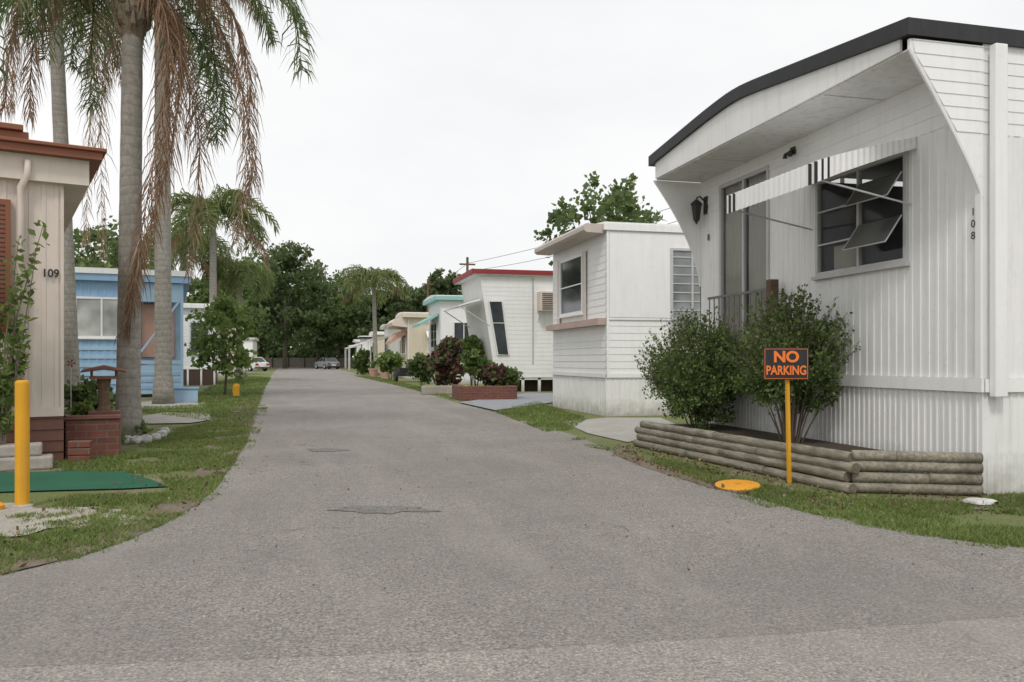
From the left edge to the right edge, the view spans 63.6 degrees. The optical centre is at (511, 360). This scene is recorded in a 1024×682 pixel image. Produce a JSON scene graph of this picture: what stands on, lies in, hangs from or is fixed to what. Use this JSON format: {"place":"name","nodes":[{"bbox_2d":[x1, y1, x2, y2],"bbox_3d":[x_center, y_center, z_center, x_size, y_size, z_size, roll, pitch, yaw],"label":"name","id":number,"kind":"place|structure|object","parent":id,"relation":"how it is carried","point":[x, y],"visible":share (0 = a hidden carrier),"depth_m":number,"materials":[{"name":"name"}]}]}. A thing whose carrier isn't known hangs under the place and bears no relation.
{"place":"outdoors","nodes":[
{"label":"outdoors","id":0,"kind":"place"},
{"bbox_2d":[141,401,203,408],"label":"garden path","id":1,"kind":"structure","parent":0,"point":[149,404],"depth_m":20.30,"materials":[{"name":"concrete"}]},
{"bbox_2d":[143,412,210,423],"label":"garden path","id":2,"kind":"structure","parent":0,"point":[155,418],"depth_m":15.35,"materials":[{"name":"concrete"}]},
{"bbox_2d":[0,367,1023,667],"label":"road","id":3,"kind":"structure","parent":0,"point":[488,547],"depth_m":4.50,"materials":[{"name":"asphalt"}]},
{"bbox_2d":[314,358,339,368],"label":"parked car","id":4,"kind":"object","parent":3,"relation":"on","point":[325,363],"visible":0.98,"depth_m":103.46,"materials":[{"name":"grey metal"}]},
{"bbox_2d":[308,448,347,451],"bbox_3d":[-2.299,1.092,10.073,0.426,0.001,0.568,0,0,-54],"label":"road stain","id":5,"kind":"object","parent":3,"relation":"on","point":[322,449],"visible":0.99,"depth_m":10.12,"materials":[{"name":"concrete"}]},
{"bbox_2d":[329,505,438,513],"bbox_3d":[-0.927,1.092,6.050,0.859,0.001,0.325,0,0,2],"label":"road stain","id":6,"kind":"object","parent":3,"relation":"on","point":[377,509],"visible":1,"depth_m":6.05,"materials":[{"name":"asphalt"}]},
{"bbox_2d":[4,616,1020,667],"bbox_3d":[0.514,1.092,3.251,7.274,0.001,0.156,0,0,-9],"label":"road seam","id":7,"kind":"object","parent":3,"relation":"on","point":[524,648],"visible":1,"depth_m":3.13,"materials":[{"name":"asphalt"}]},
{"bbox_2d":[0,617,1023,681],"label":"cross street","id":8,"kind":"structure","parent":0,"point":[986,650],"depth_m":2.96,"materials":[{"name":"asphalt"}]},
{"bbox_2d":[0,368,1023,573],"bbox_3d":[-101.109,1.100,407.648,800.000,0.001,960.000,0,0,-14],"label":"ground","id":9,"kind":"structure","parent":0,"point":[37,498],"depth_m":7.96,"materials":[{"name":"plant"}]},
{"bbox_2d":[0,220,49,444],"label":"leafy shrub","id":10,"kind":"object","parent":9,"relation":"on","point":[7,399],"visible":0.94,"depth_m":8.34,"materials":[{"name":"green plant"}]},
{"bbox_2d":[0,442,52,471],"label":"concrete step","id":11,"kind":"object","parent":9,"relation":"on","point":[39,460],"visible":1,"depth_m":8.28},
{"bbox_2d":[0,122,106,460],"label":"mobile home","id":12,"kind":"object","parent":9,"relation":"on","point":[47,183],"visible":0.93,"depth_m":8.82,"materials":[{"name":"metal"}]},
{"bbox_2d":[2,492,127,535],"bbox_3d":[-3.466,1.081,5.902,1.304,0.039,1.889,0,0,-23],"label":"gravel patch","id":13,"kind":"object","parent":9,"relation":"on","point":[79,500],"depth_m":5.81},
{"bbox_2d":[67,360,74,410],"bbox_3d":[-7.529,0.544,14.102,0.141,1.113,0.017,0,0,-14],"label":"garden spinner","id":14,"kind":"object","parent":9,"relation":"on","point":[71,365],"visible":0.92,"depth_m":14.10,"materials":[{"name":"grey metal"}]},
{"bbox_2d":[0,503,149,536],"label":"sandy patch","id":15,"kind":"object","parent":9,"relation":"on","point":[8,524],"visible":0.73,"depth_m":5.72,"materials":[{"name":"sand"}]},
{"bbox_2d":[11,380,33,506],"bbox_3d":[-3.665,0.649,6.180,0.150,1.002,0.146,0,0,-14],"label":"yellow bollard","id":16,"kind":"object","parent":15,"relation":"on","point":[22,443],"visible":0.9,"depth_m":6.14,"materials":[{"name":"metal"}]},
{"bbox_2d":[68,440,92,460],"bbox_3d":[-4.673,0.984,8.939,0.220,0.232,0.100,0,0,-10],"label":"brick stack","id":17,"kind":"object","parent":9,"relation":"on","point":[80,449],"visible":0.82,"depth_m":8.89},
{"bbox_2d":[0,471,166,491],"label":"turf mat","id":18,"kind":"object","parent":9,"relation":"on","point":[58,480],"visible":0.88,"depth_m":7.47,"materials":[{"name":"carpet"}]},
{"bbox_2d":[64,374,115,410],"bbox_3d":[-8.999,0.717,17.535,1.337,0.840,1.293,0,0,-14],"label":"ground plant","id":19,"kind":"object","parent":9,"relation":"on","point":[86,388],"visible":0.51,"depth_m":17.23,"materials":[{"name":"green plant"}]},
{"bbox_2d":[64,414,120,457],"bbox_3d":[-4.887,0.863,9.666,0.580,0.475,0.720,0,0,-24],"label":"brick planter","id":20,"kind":"object","parent":9,"relation":"on","point":[103,432],"visible":0.73,"depth_m":9.38,"materials":[{"name":"brick"}]},
{"bbox_2d":[69,398,94,414],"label":"potted plant","id":21,"kind":"object","parent":20,"relation":"in","point":[85,406],"visible":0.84,"depth_m":9.78,"materials":[{"name":"green plant"}]},
{"bbox_2d":[80,365,126,414],"bbox_3d":[-4.879,0.388,9.876,0.508,0.665,0.360,0,0,-26],"label":"bird feeder","id":22,"kind":"object","parent":20,"relation":"on","point":[103,383],"visible":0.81,"depth_m":9.81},
{"bbox_2d":[2,0,208,405],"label":"palm tree","id":23,"kind":"object","parent":9,"relation":"on","point":[60,135],"visible":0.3,"depth_m":19.86,"materials":[{"name":"plant"}]},
{"bbox_2d":[73,215,154,269],"bbox_3d":[-18.026,-2.529,36.242,5.586,7.364,5.819,0,0,22],"label":"leafy tree","id":24,"kind":"object","parent":9,"relation":"on","point":[94,259],"visible":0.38,"depth_m":35.49,"materials":[{"name":"green plant"}]},
{"bbox_2d":[121,427,127,443],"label":"ground plant","id":25,"kind":"object","parent":9,"relation":"on","point":[123,437],"visible":0.02,"depth_m":10.60,"materials":[{"name":"green plant"}]},
{"bbox_2d":[121,435,130,443],"bbox_3d":[-5.084,1.049,10.888,0.149,0.122,0.126,0,0,-14],"label":"edging stone","id":26,"kind":"object","parent":9,"relation":"on","point":[126,441],"visible":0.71,"depth_m":10.85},
{"bbox_2d":[0,397,253,575],"bbox_3d":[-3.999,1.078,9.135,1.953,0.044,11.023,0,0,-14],"label":"grass","id":27,"kind":"structure","parent":9,"relation":"on","point":[106,462],"depth_m":7.40,"materials":[{"name":"plant"}]},
{"bbox_2d":[0,389,264,573],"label":"dirt strip","id":28,"kind":"object","parent":9,"relation":"on","point":[176,507],"visible":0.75,"depth_m":5.97,"materials":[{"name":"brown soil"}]},
{"bbox_2d":[75,267,191,393],"bbox_3d":[-15.144,-0.840,27.716,7.950,3.680,9.550,0,0,-23],"label":"mobile home","id":29,"kind":"object","parent":9,"relation":"on","point":[97,296],"visible":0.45,"depth_m":24.21,"materials":[{"name":"blue paint"}]},
{"bbox_2d":[76,296,117,338],"bbox_3d":[-12.279,-1.232,23.960,2.060,1.235,0.075,0,0,-23],"label":"window","id":30,"kind":"structure","parent":29,"relation":"in","point":[96,316],"depth_m":24.06,"materials":[{"name":"glass"}]},
{"bbox_2d":[130,435,141,443],"bbox_3d":[-4.958,1.050,10.888,0.159,0.120,0.130,0,0,-14],"label":"edging stone","id":31,"kind":"object","parent":9,"relation":"on","point":[136,439],"visible":0.88,"depth_m":10.84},
{"bbox_2d":[134,419,153,434],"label":"ground plant","id":32,"kind":"object","parent":9,"relation":"on","point":[145,429],"visible":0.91,"depth_m":11.69,"materials":[{"name":"green plant"}]},
{"bbox_2d":[141,434,151,442],"bbox_3d":[-4.873,1.047,10.998,0.151,0.124,0.119,0,0,-14],"label":"edging stone","id":33,"kind":"object","parent":9,"relation":"on","point":[146,438],"visible":0.69,"depth_m":10.96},
{"bbox_2d":[150,433,160,439],"bbox_3d":[-4.847,1.050,11.226,0.146,0.132,0.125,0,0,-14],"label":"edging stone","id":34,"kind":"object","parent":9,"relation":"on","point":[156,436],"visible":0.56,"depth_m":11.18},
{"bbox_2d":[0,0,318,436],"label":"palm tree","id":35,"kind":"object","parent":9,"relation":"on","point":[132,21],"visible":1,"depth_m":11.68,"materials":[{"name":"plant"}]},
{"bbox_2d":[157,430,166,436],"bbox_3d":[-4.965,1.049,11.697,0.145,0.124,0.124,0,0,-14],"label":"edging stone","id":36,"kind":"object","parent":9,"relation":"on","point":[162,433],"visible":0.55,"depth_m":11.66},
{"bbox_2d":[72,404,267,558],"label":"grass","id":37,"kind":"structure","parent":9,"relation":"on","point":[264,407],"depth_m":10.28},
{"bbox_2d":[60,0,305,403],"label":"palm tree","id":38,"kind":"object","parent":9,"relation":"on","point":[163,389],"visible":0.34,"depth_m":20.52,"materials":[{"name":"plant"}]},
{"bbox_2d":[174,387,198,401],"bbox_3d":[-8.561,0.900,21.578,0.710,0.400,0.460,0,0,-23],"label":"utility box","id":39,"kind":"object","parent":9,"relation":"on","point":[186,394],"visible":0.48,"depth_m":21.41,"materials":[{"name":"blue paint"}]},
{"bbox_2d":[114,391,262,423],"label":"grass","id":40,"kind":"structure","parent":9,"relation":"on","point":[213,402],"depth_m":18.69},
{"bbox_2d":[142,229,236,302],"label":"palm tree","id":41,"kind":"object","parent":9,"relation":"on","point":[226,253],"visible":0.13,"depth_m":43.89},
{"bbox_2d":[183,303,216,384],"bbox_3d":[-17.733,-0.935,39.251,7.330,4.070,8.430,0,0,-20],"label":"mobile home","id":42,"kind":"object","parent":9,"relation":"on","point":[193,376],"visible":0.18,"depth_m":36.30,"materials":[{"name":"white metal"}]},
{"bbox_2d":[190,322,208,353],"bbox_3d":[-13.773,-1.000,36.395,0.800,1.400,0.045,0,0,-20],"label":"window","id":43,"kind":"structure","parent":42,"relation":"in","point":[191,331],"depth_m":36.32,"materials":[{"name":"grey glass"}]},
{"bbox_2d":[145,184,279,382],"bbox_3d":[-14.435,-3.648,40.212,6.147,9.496,5.912,0,0,-14],"label":"palm tree","id":44,"kind":"object","parent":9,"relation":"on","point":[221,205],"visible":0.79,"depth_m":39.70,"materials":[{"name":"plant"}]},
{"bbox_2d":[184,289,261,394],"bbox_3d":[-8.896,-0.519,25.526,2.047,3.344,2.310,0,0,15],"label":"young tree","id":45,"kind":"object","parent":9,"relation":"on","point":[221,316],"visible":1,"depth_m":25.26,"materials":[{"name":"green plant"}]},
{"bbox_2d":[217,328,243,374],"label":"mobile home","id":46,"kind":"object","parent":9,"relation":"on","point":[227,354],"visible":0.04,"depth_m":60.83,"materials":[{"name":"beige"}]},
{"bbox_2d":[187,274,273,347],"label":"background tree","id":47,"kind":"object","parent":9,"relation":"on","point":[201,295],"visible":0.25,"depth_m":93.56,"materials":[{"name":"green plant"}]},
{"bbox_2d":[200,375,270,392],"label":"grass","id":48,"kind":"structure","parent":9,"relation":"on","point":[252,383],"depth_m":35.01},
{"bbox_2d":[233,384,239,395],"bbox_3d":[-8.350,0.900,25.000,0.200,0.400,0.195,0,0,-14],"label":"yellow marker","id":49,"kind":"object","parent":9,"relation":"on","point":[236,389],"visible":0.87,"depth_m":24.92,"materials":[{"name":"paint"}]},
{"bbox_2d":[200,255,277,379],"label":"palm tree","id":50,"kind":"object","parent":9,"relation":"on","point":[239,275],"visible":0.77,"depth_m":45.22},
{"bbox_2d":[243,338,258,370],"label":"mobile home","id":51,"kind":"object","parent":9,"relation":"on","point":[250,344],"visible":0.18,"depth_m":87.94,"materials":[{"name":"white metal"}]},
{"bbox_2d":[243,357,269,370],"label":"parked car","id":52,"kind":"object","parent":9,"relation":"on","point":[264,365],"visible":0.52,"depth_m":83.17,"materials":[{"name":"white metal"}]},
{"bbox_2d":[223,252,298,349],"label":"background tree","id":53,"kind":"object","parent":9,"relation":"on","point":[265,342],"visible":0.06,"depth_m":119.50,"materials":[{"name":"green plant"}]},
{"bbox_2d":[245,240,342,368],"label":"background tree","id":54,"kind":"object","parent":9,"relation":"on","point":[311,289],"visible":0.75,"depth_m":108.75,"materials":[{"name":"green plant"}]},
{"bbox_2d":[257,333,354,357],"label":"wood","id":55,"kind":"object","parent":9,"relation":"on","point":[276,351],"visible":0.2,"depth_m":134.45,"materials":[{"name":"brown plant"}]},
{"bbox_2d":[263,357,353,367],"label":"fence","id":56,"kind":"object","parent":9,"relation":"on","point":[292,362],"visible":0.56,"depth_m":128.00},
{"bbox_2d":[284,271,360,367],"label":"background tree","id":57,"kind":"object","parent":9,"relation":"on","point":[325,334],"visible":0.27,"depth_m":122.82,"materials":[{"name":"green plant"}]},
{"bbox_2d":[311,270,366,357],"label":"background tree","id":58,"kind":"object","parent":9,"relation":"on","point":[341,279],"visible":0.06,"depth_m":128.93,"materials":[{"name":"green plant"}]},
{"bbox_2d":[345,339,359,355],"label":"mobile home","id":59,"kind":"object","parent":9,"relation":"on","point":[356,341],"visible":0.07,"depth_m":106.58,"materials":[{"name":"white metal"}]},
{"bbox_2d":[326,290,387,353],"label":"background tree","id":60,"kind":"object","parent":9,"relation":"on","point":[344,321],"visible":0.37,"depth_m":117.62,"materials":[{"name":"green plant"}]},
{"bbox_2d":[348,336,371,369],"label":"mobile home","id":61,"kind":"object","parent":9,"relation":"on","point":[363,339],"visible":0.03,"depth_m":90.85,"materials":[{"name":"white paint"}]},
{"bbox_2d":[352,348,373,374],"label":"garden shrub","id":62,"kind":"object","parent":9,"relation":"on","point":[361,360],"visible":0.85,"depth_m":64.17,"materials":[{"name":"green plant"}]},
{"bbox_2d":[358,332,383,371],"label":"mobile home","id":63,"kind":"object","parent":9,"relation":"on","point":[380,343],"visible":0.02,"depth_m":77.33,"materials":[{"name":"beige"}]},
{"bbox_2d":[367,360,378,376],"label":"flower pot","id":64,"kind":"object","parent":9,"relation":"on","point":[373,370],"visible":0.84,"depth_m":53.50,"materials":[{"name":"orange ceramic"}]},
{"bbox_2d":[338,264,410,374],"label":"palm tree","id":65,"kind":"object","parent":9,"relation":"on","point":[373,279],"visible":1,"depth_m":59.79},
{"bbox_2d":[347,285,418,335],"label":"background tree","id":66,"kind":"object","parent":9,"relation":"on","point":[395,303],"visible":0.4,"depth_m":112.72,"materials":[{"name":"green plant"}]},
{"bbox_2d":[367,324,400,374],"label":"mobile home","id":67,"kind":"object","parent":9,"relation":"on","point":[394,347],"visible":0.09,"depth_m":63.74,"materials":[{"name":"white metal"}]},
{"bbox_2d":[379,370,388,378],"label":"flower pot","id":68,"kind":"object","parent":9,"relation":"on","point":[384,375],"visible":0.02,"depth_m":48.69,"materials":[{"name":"orange ceramic"}]},
{"bbox_2d":[374,349,404,379],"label":"garden shrub","id":69,"kind":"object","parent":9,"relation":"on","point":[389,361],"visible":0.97,"depth_m":43.75,"materials":[{"name":"green plant"}]},
{"bbox_2d":[386,312,428,378],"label":"mobile home","id":70,"kind":"object","parent":9,"relation":"on","point":[414,340],"visible":0.23,"depth_m":50.10,"materials":[{"name":"beige"}]},
{"bbox_2d":[401,335,405,354],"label":"window","id":71,"kind":"structure","parent":70,"relation":"in","point":[403,337],"depth_m":51.33,"materials":[{"name":"glass"}]},
{"bbox_2d":[393,368,423,381],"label":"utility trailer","id":72,"kind":"object","parent":9,"relation":"on","point":[400,372],"visible":0.42,"depth_m":41.76,"materials":[{"name":"metal"}]},
{"bbox_2d":[356,375,472,403],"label":"grass","id":73,"kind":"structure","parent":9,"relation":"on","point":[402,384],"depth_m":37.90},
{"bbox_2d":[405,352,435,386],"bbox_3d":[-3.488,0.381,32.401,1.290,1.447,1.510,0,0,42],"label":"garden shrub","id":74,"kind":"object","parent":9,"relation":"on","point":[416,367],"visible":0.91,"depth_m":32.02,"materials":[{"name":"green plant"}]},
{"bbox_2d":[422,279,433,311],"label":"utility pole","id":75,"kind":"object","parent":9,"relation":"on","point":[427,284],"visible":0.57,"depth_m":71.93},
{"bbox_2d":[404,268,462,311],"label":"background tree","id":76,"kind":"object","parent":9,"relation":"on","point":[444,286],"visible":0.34,"depth_m":103.70,"materials":[{"name":"green plant"}]},
{"bbox_2d":[421,385,465,394],"bbox_3d":[-2.189,0.960,26.793,1.500,0.280,0.250,0,0,-14],"label":"planter","id":77,"kind":"object","parent":9,"relation":"on","point":[429,390],"visible":0.62,"depth_m":26.61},
{"bbox_2d":[424,335,465,385],"bbox_3d":[-2.263,0.120,28.179,1.527,1.974,1.580,0,0,14],"label":"red shrub","id":78,"kind":"object","parent":9,"relation":"on","point":[444,366],"visible":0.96,"depth_m":27.89,"materials":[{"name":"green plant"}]},
{"bbox_2d":[412,295,482,383],"bbox_3d":[0.205,-1.195,41.160,10.015,4.590,4.330,0,0,-14],"label":"mobile home","id":79,"kind":"object","parent":9,"relation":"on","point":[442,325],"visible":0.15,"depth_m":38.54,"materials":[{"name":"white metal"}]},
{"bbox_2d":[430,322,436,348],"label":"window","id":80,"kind":"structure","parent":79,"relation":"in","point":[433,327],"depth_m":40.07,"materials":[{"name":"glass"}]},
{"bbox_2d":[453,322,468,346],"bbox_3d":[-2.248,-1.200,38.557,1.000,1.200,0.045,0,0,-14],"label":"window","id":81,"kind":"structure","parent":79,"relation":"in","point":[460,330],"depth_m":38.53,"materials":[{"name":"glass"}]},
{"bbox_2d":[459,257,474,271],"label":"utility pole","id":82,"kind":"object","parent":9,"relation":"on","point":[467,263],"visible":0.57,"depth_m":51.94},
{"bbox_2d":[460,334,484,385],"bbox_3d":[-1.395,0.077,29.760,1.036,2.050,1.148,0,0,-29],"label":"light plant","id":83,"kind":"object","parent":9,"relation":"on","point":[472,341],"visible":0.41,"depth_m":29.63,"materials":[{"name":"green plant"}]},
{"bbox_2d":[452,384,516,400],"bbox_3d":[-0.800,0.900,23.396,1.594,0.400,1.600,0,0,-12],"label":"brick planter","id":84,"kind":"object","parent":9,"relation":"on","point":[464,393],"visible":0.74,"depth_m":22.63,"materials":[{"name":"brick"}]},
{"bbox_2d":[460,348,491,385],"bbox_3d":[-1.040,0.217,23.640,0.977,1.173,1.008,0,0,-14],"label":"garden shrub","id":85,"kind":"object","parent":84,"relation":"on","point":[473,361],"visible":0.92,"depth_m":23.43,"materials":[{"name":"green plant"}]},
{"bbox_2d":[476,362,508,385],"bbox_3d":[-0.554,0.446,23.321,0.937,0.814,1.014,0,0,19],"label":"garden shrub","id":86,"kind":"object","parent":84,"relation":"in","point":[494,374],"visible":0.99,"depth_m":23.23,"materials":[{"name":"purple plant"}]},
{"bbox_2d":[497,365,522,385],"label":"garden shrub","id":87,"kind":"object","parent":84,"relation":"in","point":[513,375],"visible":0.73,"depth_m":23.37,"materials":[{"name":"green plant"}]},
{"bbox_2d":[443,268,552,391],"bbox_3d":[2.597,-1.030,31.174,9.950,4.260,4.295,0,0,-14],"label":"mobile home","id":88,"kind":"object","parent":9,"relation":"on","point":[509,315],"visible":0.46,"depth_m":28.95,"materials":[{"name":"white metal"}]},
{"bbox_2d":[488,301,509,354],"bbox_3d":[-0.460,-1.129,28.688,0.767,1.876,0.059,0,0,-14],"label":"window","id":89,"kind":"structure","parent":88,"relation":"in","point":[496,308],"depth_m":28.69,"materials":[{"name":"black glass"}]},
{"bbox_2d":[461,393,552,409],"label":"grey drive","id":90,"kind":"structure","parent":9,"relation":"on","point":[519,401],"depth_m":21.50,"materials":[{"name":"concrete"}]},
{"bbox_2d":[496,401,587,431],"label":"grass","id":91,"kind":"structure","parent":9,"relation":"on","point":[553,414],"depth_m":15.77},
{"bbox_2d":[533,171,666,265],"bbox_3d":[2.776,-2.299,25.507,3.875,6.905,3.941,0,0,27],"label":"leafy tree","id":92,"kind":"object","parent":9,"relation":"on","point":[624,201],"visible":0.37,"depth_m":24.83,"materials":[{"name":"green plant"}]},
{"bbox_2d":[534,221,699,415],"bbox_3d":[6.589,-1.045,19.241,11.575,4.290,3.753,0,0,-14],"label":"mobile home","id":93,"kind":"object","parent":9,"relation":"on","point":[621,290],"visible":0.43,"depth_m":16.49,"materials":[{"name":"white metal"}]},
{"bbox_2d":[558,253,582,318],"bbox_3d":[1.295,-1.622,18.248,0.075,1.315,1.660,0,0,-14],"label":"window","id":94,"kind":"structure","parent":93,"relation":"in","point":[571,269],"depth_m":18.23,"materials":[{"name":"glass"}]},
{"bbox_2d":[670,248,699,329],"bbox_3d":[3.633,-1.433,16.613,1.010,1.635,0.075,0,0,-14],"label":"window","id":95,"kind":"structure","parent":93,"relation":"in","point":[684,282],"depth_m":16.58,"materials":[{"name":"grey metal"}]},
{"bbox_2d":[563,418,673,441],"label":"concrete drive","id":96,"kind":"structure","parent":9,"relation":"on","point":[621,429],"depth_m":13.59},
{"bbox_2d":[763,348,808,482],"bbox_3d":[2.453,0.544,7.417,0.400,1.312,0.072,0,0,3],"label":"parking sign","id":97,"kind":"object","parent":9,"relation":"on","point":[787,365],"visible":1,"depth_m":7.39,"materials":[{"name":"metal"}]},
{"bbox_2d":[571,436,1013,548],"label":"grass","id":98,"kind":"structure","parent":9,"relation":"on","point":[759,502],"depth_m":6.41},
{"bbox_2d":[633,421,983,495],"bbox_3d":[2.656,0.925,8.757,1.289,0.364,4.647,0,0,-14],"label":"log planter","id":99,"kind":"object","parent":9,"relation":"on","point":[762,451],"visible":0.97,"depth_m":7.17,"materials":[{"name":"wood"}]},
{"bbox_2d":[634,304,755,430],"bbox_3d":[2.352,0.145,10.426,1.434,1.725,2.167,0,0,-14],"label":"garden bush","id":100,"kind":"object","parent":99,"relation":"in","point":[687,373],"visible":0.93,"depth_m":10.11,"materials":[{"name":"green plant"}]},
{"bbox_2d":[720,284,860,442],"bbox_3d":[2.876,0.106,8.534,1.348,1.798,1.553,0,0,-14],"label":"garden bush","id":101,"kind":"object","parent":99,"relation":"in","point":[791,331],"visible":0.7,"depth_m":8.37,"materials":[{"name":"green plant"}]},
{"bbox_2d":[613,449,1011,509],"bbox_3d":[1.998,1.092,7.815,1.411,0.001,4.752,0,0,-34],"label":"dirt strip","id":102,"kind":"object","parent":9,"relation":"on","point":[654,467],"visible":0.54,"depth_m":7.87,"materials":[{"name":"brown soil"}]},
{"bbox_2d":[612,443,1018,513],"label":"leaf litter","id":103,"kind":"object","parent":9,"relation":"on","point":[767,476],"visible":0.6,"depth_m":7.46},
{"bbox_2d":[647,457,1023,546],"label":"grass","id":104,"kind":"structure","parent":9,"relation":"on","point":[883,514],"depth_m":5.97,"materials":[{"name":"plant"}]},
{"bbox_2d":[715,479,759,490],"bbox_3d":[1.936,1.070,7.092,0.380,0.048,0.379,0,0,-14],"label":"utility cover","id":105,"kind":"object","parent":104,"relation":"on","point":[735,484],"visible":1,"depth_m":7.05,"materials":[{"name":"metal"}]},
{"bbox_2d":[648,17,1023,494],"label":"mobile home","id":106,"kind":"object","parent":9,"relation":"on","point":[919,274],"visible":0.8,"depth_m":7.61,"materials":[{"name":"white paint"}]},
{"bbox_2d":[719,165,769,367],"bbox_3d":[2.954,-1.090,10.438,0.100,2.480,1.220,0,0,-14],"label":"sliding door","id":107,"kind":"structure","parent":106,"relation":"in","point":[733,225],"depth_m":10.43,"materials":[{"name":"glass"}]},
{"bbox_2d":[811,150,909,280],"bbox_3d":[3.401,-1.397,8.226,0.297,1.065,1.450,0,0,-14],"label":"window","id":108,"kind":"structure","parent":106,"relation":"in","point":[848,258],"depth_m":8.05,"materials":[{"name":"grey metal"}]},
{"bbox_2d":[963,497,996,505],"bbox_3d":[3.564,1.078,6.283,0.242,0.062,0.198,0,0,-14],"label":"stone","id":109,"kind":"object","parent":9,"relation":"on","point":[977,501],"visible":0.69,"depth_m":6.22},
{"bbox_2d":[0,0,1023,356],"label":"sky","id":110,"kind":"structure","parent":0,"point":[428,135],"materials":[{"name":"white"}]},
{"bbox_2d":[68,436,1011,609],"bbox_3d":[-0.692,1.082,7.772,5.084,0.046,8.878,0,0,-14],"label":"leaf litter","id":111,"kind":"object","parent":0,"point":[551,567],"visible":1,"depth_m":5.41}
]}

